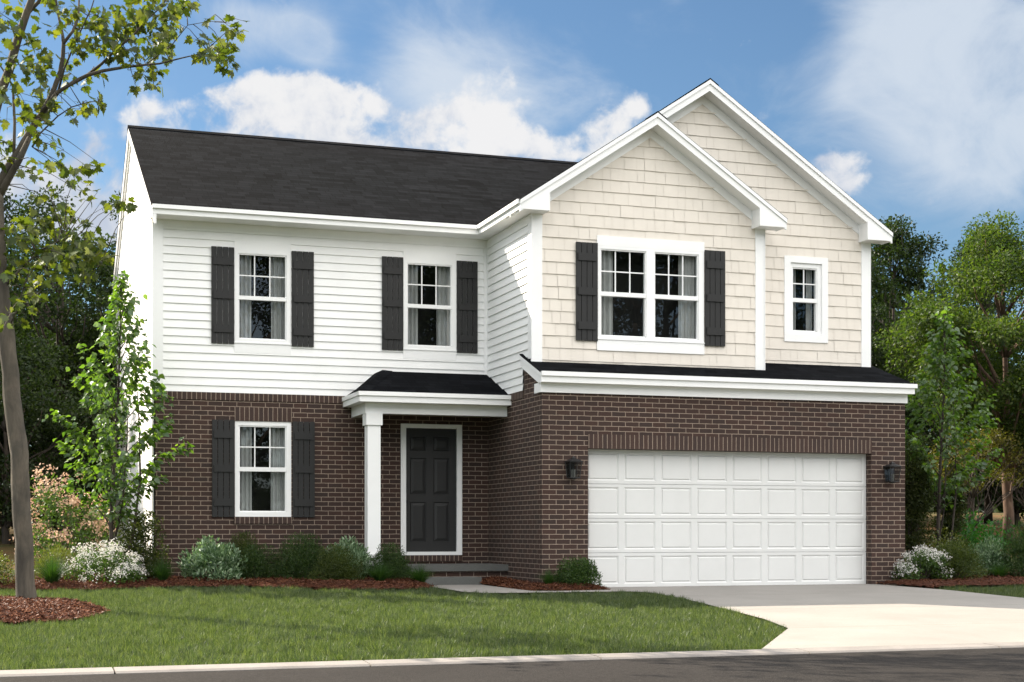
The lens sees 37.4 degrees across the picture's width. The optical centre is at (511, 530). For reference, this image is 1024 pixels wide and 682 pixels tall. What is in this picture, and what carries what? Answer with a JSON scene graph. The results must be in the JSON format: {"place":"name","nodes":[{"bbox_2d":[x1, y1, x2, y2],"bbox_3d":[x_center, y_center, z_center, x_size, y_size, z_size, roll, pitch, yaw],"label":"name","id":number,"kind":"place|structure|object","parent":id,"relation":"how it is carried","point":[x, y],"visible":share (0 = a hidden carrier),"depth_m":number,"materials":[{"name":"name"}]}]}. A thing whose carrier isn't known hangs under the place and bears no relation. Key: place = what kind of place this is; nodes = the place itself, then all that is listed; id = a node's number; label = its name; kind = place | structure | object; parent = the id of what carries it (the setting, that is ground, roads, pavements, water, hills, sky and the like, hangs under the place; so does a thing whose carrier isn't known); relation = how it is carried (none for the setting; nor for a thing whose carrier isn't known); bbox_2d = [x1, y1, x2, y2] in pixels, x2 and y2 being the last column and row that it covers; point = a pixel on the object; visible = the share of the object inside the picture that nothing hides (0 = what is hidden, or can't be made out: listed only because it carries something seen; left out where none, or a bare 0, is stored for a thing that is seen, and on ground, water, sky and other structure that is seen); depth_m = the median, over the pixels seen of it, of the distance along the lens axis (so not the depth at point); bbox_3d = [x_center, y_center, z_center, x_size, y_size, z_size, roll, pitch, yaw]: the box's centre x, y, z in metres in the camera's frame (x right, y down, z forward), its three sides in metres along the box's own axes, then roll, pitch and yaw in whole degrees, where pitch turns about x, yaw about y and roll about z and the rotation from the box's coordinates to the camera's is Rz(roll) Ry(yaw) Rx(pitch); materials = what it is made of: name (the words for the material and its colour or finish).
{"place":"outdoors","nodes":[
{"label":"outdoors","id":0,"kind":"place"},
{"bbox_2d":[0,584,786,669],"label":"grass","id":1,"kind":"structure","parent":0,"point":[254,609],"depth_m":15.92,"materials":[{"name":"green plant"}]},
{"bbox_2d":[0,648,1023,681],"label":"street","id":2,"kind":"structure","parent":0,"point":[989,665],"depth_m":12.04,"materials":[{"name":"grey asphalt"}]},
{"bbox_2d":[0,507,1023,669],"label":"ground","id":3,"kind":"structure","parent":0,"point":[7,549],"depth_m":24.52,"materials":[{"name":"soil"}]},
{"bbox_2d":[2,188,56,453],"bbox_3d":[-12.927,-4.433,36.190,3.848,8.299,4.156,0,0,-35],"label":"tree","id":4,"kind":"object","parent":3,"relation":"on","point":[6,198],"visible":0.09,"depth_m":36.24,"materials":[{"name":"green plant"}]},
{"bbox_2d":[0,595,110,623],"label":"mulch bed","id":5,"kind":"object","parent":3,"relation":"on","point":[13,609],"visible":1,"depth_m":16.79,"materials":[{"name":"brown wood"}]},
{"bbox_2d":[0,0,247,598],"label":"maple tree","id":6,"kind":"object","parent":5,"relation":"on","point":[85,249],"visible":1,"depth_m":18.05,"materials":[{"name":"green plant"}]},
{"bbox_2d":[0,184,116,529],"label":"tree","id":7,"kind":"object","parent":3,"relation":"on","point":[60,295],"visible":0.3,"depth_m":31.91,"materials":[{"name":"green plant"}]},
{"bbox_2d":[0,333,125,543],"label":"understory tree","id":8,"kind":"object","parent":3,"relation":"on","point":[36,418],"visible":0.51,"depth_m":28.40,"materials":[{"name":"green plant"}]},
{"bbox_2d":[12,463,115,572],"bbox_3d":[-7.162,-0.189,24.302,1.782,1.817,1.469,0,0,-18],"label":"lilac bush","id":9,"kind":"object","parent":3,"relation":"on","point":[92,529],"visible":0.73,"depth_m":24.25,"materials":[{"name":"green plant"}]},
{"bbox_2d":[28,190,120,505],"bbox_3d":[-9.794,-4.414,37.531,5.662,8.291,4.935,0,0,12],"label":"tree","id":10,"kind":"object","parent":3,"relation":"on","point":[98,310],"visible":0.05,"depth_m":37.70,"materials":[{"name":"green plant"}]},
{"bbox_2d":[0,317,154,530],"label":"understory tree","id":11,"kind":"object","parent":3,"relation":"on","point":[33,451],"visible":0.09,"depth_m":31.54,"materials":[{"name":"green plant"}]},
{"bbox_2d":[42,270,194,576],"bbox_3d":[-5.850,-1.529,22.526,2.002,4.753,1.832,0,0,41],"label":"sapling","id":12,"kind":"object","parent":3,"relation":"on","point":[123,461],"visible":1,"depth_m":22.48,"materials":[{"name":"green plant"}]},
{"bbox_2d":[0,573,433,589],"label":"mulch bed","id":13,"kind":"object","parent":3,"relation":"on","point":[330,582],"visible":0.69,"depth_m":22.06,"materials":[{"name":"brown wood"}]},
{"bbox_2d":[0,551,14,588],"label":"shrub","id":14,"kind":"object","parent":13,"relation":"on","point":[3,565],"visible":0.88,"depth_m":21.41,"materials":[{"name":"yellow plant"}]},
{"bbox_2d":[34,552,75,582],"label":"grass tuft","id":15,"kind":"object","parent":13,"relation":"on","point":[50,573],"visible":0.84,"depth_m":21.40,"materials":[{"name":"green plant"}]},
{"bbox_2d":[34,542,84,578],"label":"shrub","id":16,"kind":"object","parent":13,"relation":"on","point":[60,554],"visible":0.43,"depth_m":22.39,"materials":[{"name":"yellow plant"}]},
{"bbox_2d":[61,537,148,588],"bbox_3d":[-5.892,0.460,22.034,1.185,0.749,1.170,0,0,26],"label":"flowering shrub","id":17,"kind":"object","parent":13,"relation":"on","point":[125,569],"visible":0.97,"depth_m":21.87,"materials":[{"name":"white plant"}]},
{"bbox_2d":[107,506,172,579],"bbox_3d":[-5.651,0.215,22.837,1.032,1.196,0.971,0,0,-18],"label":"evergreen shrub","id":18,"kind":"object","parent":13,"relation":"on","point":[142,536],"visible":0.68,"depth_m":22.72,"materials":[{"name":"green plant"}]},
{"bbox_2d":[145,557,182,580],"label":"grass tuft","id":19,"kind":"object","parent":13,"relation":"on","point":[163,574],"visible":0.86,"depth_m":22.15,"materials":[{"name":"green plant"}]},
{"bbox_2d":[177,535,249,581],"bbox_3d":[-4.472,0.445,22.696,1.094,0.790,1.005,0,0,-18],"label":"silver shrub","id":20,"kind":"object","parent":13,"relation":"on","point":[208,557],"visible":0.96,"depth_m":22.55,"materials":[{"name":"green plant"}]},
{"bbox_2d":[226,531,264,576],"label":"dark bush","id":21,"kind":"object","parent":13,"relation":"on","point":[246,541],"visible":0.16,"depth_m":23.33,"materials":[{"name":"green plant"}]},
{"bbox_2d":[233,543,284,578],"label":"dark bush","id":22,"kind":"object","parent":13,"relation":"on","point":[257,567],"visible":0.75,"depth_m":22.89,"materials":[{"name":"green plant"}]},
{"bbox_2d":[266,531,328,579],"bbox_3d":[-3.225,0.405,23.064,1.158,0.803,0.922,0,0,30],"label":"dark bush","id":23,"kind":"object","parent":13,"relation":"on","point":[302,561],"visible":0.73,"depth_m":22.89,"materials":[{"name":"green plant"}]},
{"bbox_2d":[306,543,366,580],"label":"dark bush","id":24,"kind":"object","parent":13,"relation":"on","point":[332,562],"visible":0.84,"depth_m":22.62,"materials":[{"name":"green plant"}]},
{"bbox_2d":[323,535,375,578],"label":"silver shrub","id":25,"kind":"object","parent":13,"relation":"on","point":[362,553],"visible":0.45,"depth_m":23.01,"materials":[{"name":"green plant"}]},
{"bbox_2d":[362,558,400,580],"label":"grass tuft","id":26,"kind":"object","parent":13,"relation":"on","point":[380,574],"visible":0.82,"depth_m":22.51,"materials":[{"name":"green plant"}]},
{"bbox_2d":[369,542,414,579],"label":"dark bush","id":27,"kind":"object","parent":13,"relation":"on","point":[393,561],"visible":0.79,"depth_m":23.07,"materials":[{"name":"green plant"}]},
{"bbox_2d":[398,561,436,582],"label":"grass tuft","id":28,"kind":"object","parent":13,"relation":"on","point":[419,575],"visible":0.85,"depth_m":22.58,"materials":[{"name":"green plant"}]},
{"bbox_2d":[0,642,1023,676],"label":"kerb","id":29,"kind":"structure","parent":3,"relation":"on","point":[297,665],"depth_m":12.87,"materials":[{"name":"concrete"}]},
{"bbox_2d":[0,259,1023,512],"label":"woods","id":30,"kind":"object","parent":3,"relation":"on","point":[996,505],"depth_m":59.94,"materials":[{"name":"green plant"}]},
{"bbox_2d":[112,78,917,586],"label":"house","id":31,"kind":"structure","parent":3,"relation":"on","point":[448,364],"depth_m":24.08,"materials":[{"name":"brown brick"}]},
{"bbox_2d":[234,240,291,354],"bbox_3d":[-4.038,-3.694,24.220,0.914,1.765,0.588,0,0,-18],"label":"window","id":32,"kind":"structure","parent":31,"relation":"in","point":[262,275],"depth_m":24.07,"materials":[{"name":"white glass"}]},
{"bbox_2d":[235,421,290,516],"bbox_3d":[-4.036,-0.980,24.238,0.894,1.510,0.578,0,0,-18],"label":"window","id":33,"kind":"structure","parent":31,"relation":"in","point":[262,449],"depth_m":24.10,"materials":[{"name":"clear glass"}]},
{"bbox_2d":[403,251,456,360],"bbox_3d":[-1.436,-3.694,25.087,0.919,1.765,0.588,0,0,-18],"label":"window","id":34,"kind":"structure","parent":31,"relation":"in","point":[429,278],"depth_m":24.94,"materials":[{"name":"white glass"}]},
{"bbox_2d":[406,428,455,551],"bbox_3d":[-1.343,-0.673,24.872,0.900,2.026,0.089,0,0,-18],"label":"front door","id":35,"kind":"structure","parent":31,"relation":"in","point":[430,453],"depth_m":24.90,"materials":[{"name":"black wood"}]},
{"bbox_2d":[564,456,582,479],"bbox_3d":[0.918,-0.944,22.634,0.216,0.352,0.233,0,0,-18],"label":"wall lantern","id":36,"kind":"object","parent":31,"relation":"attached to","point":[570,470],"depth_m":22.62,"materials":[{"name":"black metal"}]},
{"bbox_2d":[596,235,704,354],"bbox_3d":[2.111,-3.677,23.803,1.843,1.774,0.442,0,0,-18],"label":"window","id":37,"kind":"structure","parent":31,"relation":"in","point":[651,291],"depth_m":23.87,"materials":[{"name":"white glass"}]},
{"bbox_2d":[588,449,865,586],"bbox_3d":[3.416,-0.197,23.785,4.941,2.110,0.040,0,0,-18],"label":"garage door","id":38,"kind":"structure","parent":31,"relation":"in","point":[656,517],"depth_m":23.75,"materials":[{"name":"white metal"}]},
{"bbox_2d":[784,255,827,342],"bbox_3d":[4.770,-3.826,25.270,0.813,1.412,0.610,0,0,-18],"label":"window","id":39,"kind":"structure","parent":31,"relation":"in","point":[805,278],"depth_m":25.09,"materials":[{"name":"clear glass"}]},
{"bbox_2d":[883,461,901,482],"bbox_3d":[6.127,-0.944,24.371,0.216,0.352,0.233,0,0,-18],"label":"wall lantern","id":40,"kind":"object","parent":31,"relation":"attached to","point":[888,474],"depth_m":24.35,"materials":[{"name":"black metal"}]},
{"bbox_2d":[479,575,609,590],"bbox_3d":[0.414,0.791,23.042,1.413,0.205,2.535,0,0,-23],"label":"mulch bed","id":41,"kind":"object","parent":3,"relation":"on","point":[495,580],"visible":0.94,"depth_m":22.21,"materials":[{"name":"brown wood"}]},
{"bbox_2d":[537,567,559,583],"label":"grass tuft","id":42,"kind":"object","parent":41,"relation":"on","point":[548,579],"visible":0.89,"depth_m":22.23,"materials":[{"name":"green plant"}]},
{"bbox_2d":[553,556,602,585],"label":"boxwood","id":43,"kind":"object","parent":41,"relation":"on","point":[584,571],"visible":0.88,"depth_m":22.31,"materials":[{"name":"green plant"}]},
{"bbox_2d":[871,253,913,429],"bbox_3d":[8.698,-3.561,38.436,3.377,7.283,3.647,0,0,-3],"label":"tree","id":44,"kind":"object","parent":3,"relation":"on","point":[877,353],"visible":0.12,"depth_m":38.13,"materials":[{"name":"green plant"}]},
{"bbox_2d":[871,304,916,383],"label":"tree","id":45,"kind":"object","parent":3,"relation":"on","point":[903,346],"depth_m":47.15,"materials":[{"name":"green plant"}]},
{"bbox_2d":[871,213,962,465],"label":"tree","id":46,"kind":"object","parent":3,"relation":"on","point":[894,251],"visible":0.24,"depth_m":40.24,"materials":[{"name":"green plant"}]},
{"bbox_2d":[905,433,935,568],"bbox_3d":[7.286,-0.503,27.407,0.811,2.567,0.810,0,0,2],"label":"columnar evergreen","id":47,"kind":"object","parent":3,"relation":"on","point":[919,498],"visible":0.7,"depth_m":27.24,"materials":[{"name":"green plant"}]},
{"bbox_2d":[905,401,971,526],"bbox_3d":[9.901,-1.855,38.560,4.188,3.963,4.116,0,0,13],"label":"understory tree","id":48,"kind":"object","parent":3,"relation":"on","point":[916,423],"visible":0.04,"depth_m":37.91,"materials":[{"name":"green plant"}]},
{"bbox_2d":[873,209,1023,543],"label":"tree","id":49,"kind":"object","parent":3,"relation":"on","point":[998,265],"visible":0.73,"depth_m":33.98,"materials":[{"name":"green plant"}]},
{"bbox_2d":[876,569,1023,587],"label":"mulch bed","id":50,"kind":"object","parent":3,"relation":"on","point":[987,579],"visible":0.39,"depth_m":24.23,"materials":[{"name":"brown wood"}]},
{"bbox_2d":[889,543,952,579],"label":"flowering shrub","id":51,"kind":"object","parent":50,"relation":"on","point":[928,559],"visible":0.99,"depth_m":24.42,"materials":[{"name":"white plant"}]},
{"bbox_2d":[916,525,969,568],"bbox_3d":[7.643,0.363,26.783,1.296,0.940,0.924,0,0,-18],"label":"shrub","id":52,"kind":"object","parent":50,"relation":"on","point":[936,546],"visible":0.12,"depth_m":26.73,"materials":[{"name":"green plant"}]},
{"bbox_2d":[921,539,989,579],"bbox_3d":[7.292,0.489,24.929,1.106,0.722,1.489,0,0,37],"label":"dark bush","id":53,"kind":"object","parent":50,"relation":"on","point":[956,560],"visible":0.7,"depth_m":24.68,"materials":[{"name":"green plant"}]},
{"bbox_2d":[966,535,1010,575],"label":"silver shrub","id":54,"kind":"object","parent":50,"relation":"on","point":[988,550],"visible":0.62,"depth_m":25.85,"materials":[{"name":"green plant"}]},
{"bbox_2d":[983,557,1016,576],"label":"grass tuft","id":55,"kind":"object","parent":50,"relation":"on","point":[1000,571],"visible":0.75,"depth_m":25.29,"materials":[{"name":"green plant"}]},
{"bbox_2d":[989,520,1023,576],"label":"dark bush","id":56,"kind":"object","parent":50,"relation":"on","point":[1016,551],"visible":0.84,"depth_m":25.68,"materials":[{"name":"green plant"}]},
{"bbox_2d":[932,461,969,553],"bbox_3d":[8.225,-0.275,28.358,0.688,2.091,0.694,0,0,-18],"label":"columnar evergreen","id":57,"kind":"object","parent":3,"relation":"on","point":[958,525],"visible":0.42,"depth_m":28.23,"materials":[{"name":"green plant"}]},
{"bbox_2d":[905,305,1004,549],"bbox_3d":[7.894,-1.657,27.696,2.169,4.976,2.186,0,0,20],"label":"sapling","id":58,"kind":"object","parent":3,"relation":"on","point":[942,358],"visible":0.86,"depth_m":27.64,"materials":[{"name":"green plant"}]},
{"bbox_2d":[928,424,1023,543],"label":"olive tree","id":59,"kind":"object","parent":3,"relation":"on","point":[972,491],"visible":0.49,"depth_m":33.11,"materials":[{"name":"green plant"}]},
{"bbox_2d":[934,507,1021,560],"bbox_3d":[9.183,0.138,29.756,2.080,1.209,1.562,0,0,-18],"label":"bright bush","id":60,"kind":"object","parent":3,"relation":"on","point":[971,538],"visible":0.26,"depth_m":29.57,"materials":[{"name":"green plant"}]},
{"bbox_2d":[939,223,1023,523],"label":"tree","id":61,"kind":"object","parent":3,"relation":"on","point":[985,305],"visible":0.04,"depth_m":41.96,"materials":[{"name":"green plant"}]},
{"bbox_2d":[945,370,1023,525],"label":"understory tree","id":62,"kind":"object","parent":3,"relation":"on","point":[1017,505],"visible":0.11,"depth_m":41.19,"materials":[{"name":"green plant"}]},
{"bbox_2d":[974,401,1023,507],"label":"olive tree","id":63,"kind":"object","parent":3,"relation":"on","point":[1022,472],"visible":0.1,"depth_m":35.21,"materials":[{"name":"green plant"}]},
{"bbox_2d":[0,0,1023,507],"label":"sky","id":64,"kind":"structure","parent":0,"point":[913,108],"materials":[{"name":"blue"}]},
{"bbox_2d":[434,584,649,592],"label":"path","id":65,"kind":"structure","parent":0,"point":[480,588],"depth_m":22.10,"materials":[{"name":"concrete"}]},
{"bbox_2d":[607,584,1023,648],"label":"driveway","id":66,"kind":"structure","parent":0,"point":[873,614],"depth_m":18.51,"materials":[{"name":"concrete"}]},
{"bbox_2d":[940,584,1023,597],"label":"grass","id":67,"kind":"structure","parent":0,"point":[1017,591],"depth_m":23.11,"materials":[{"name":"green plant"}]}
]}

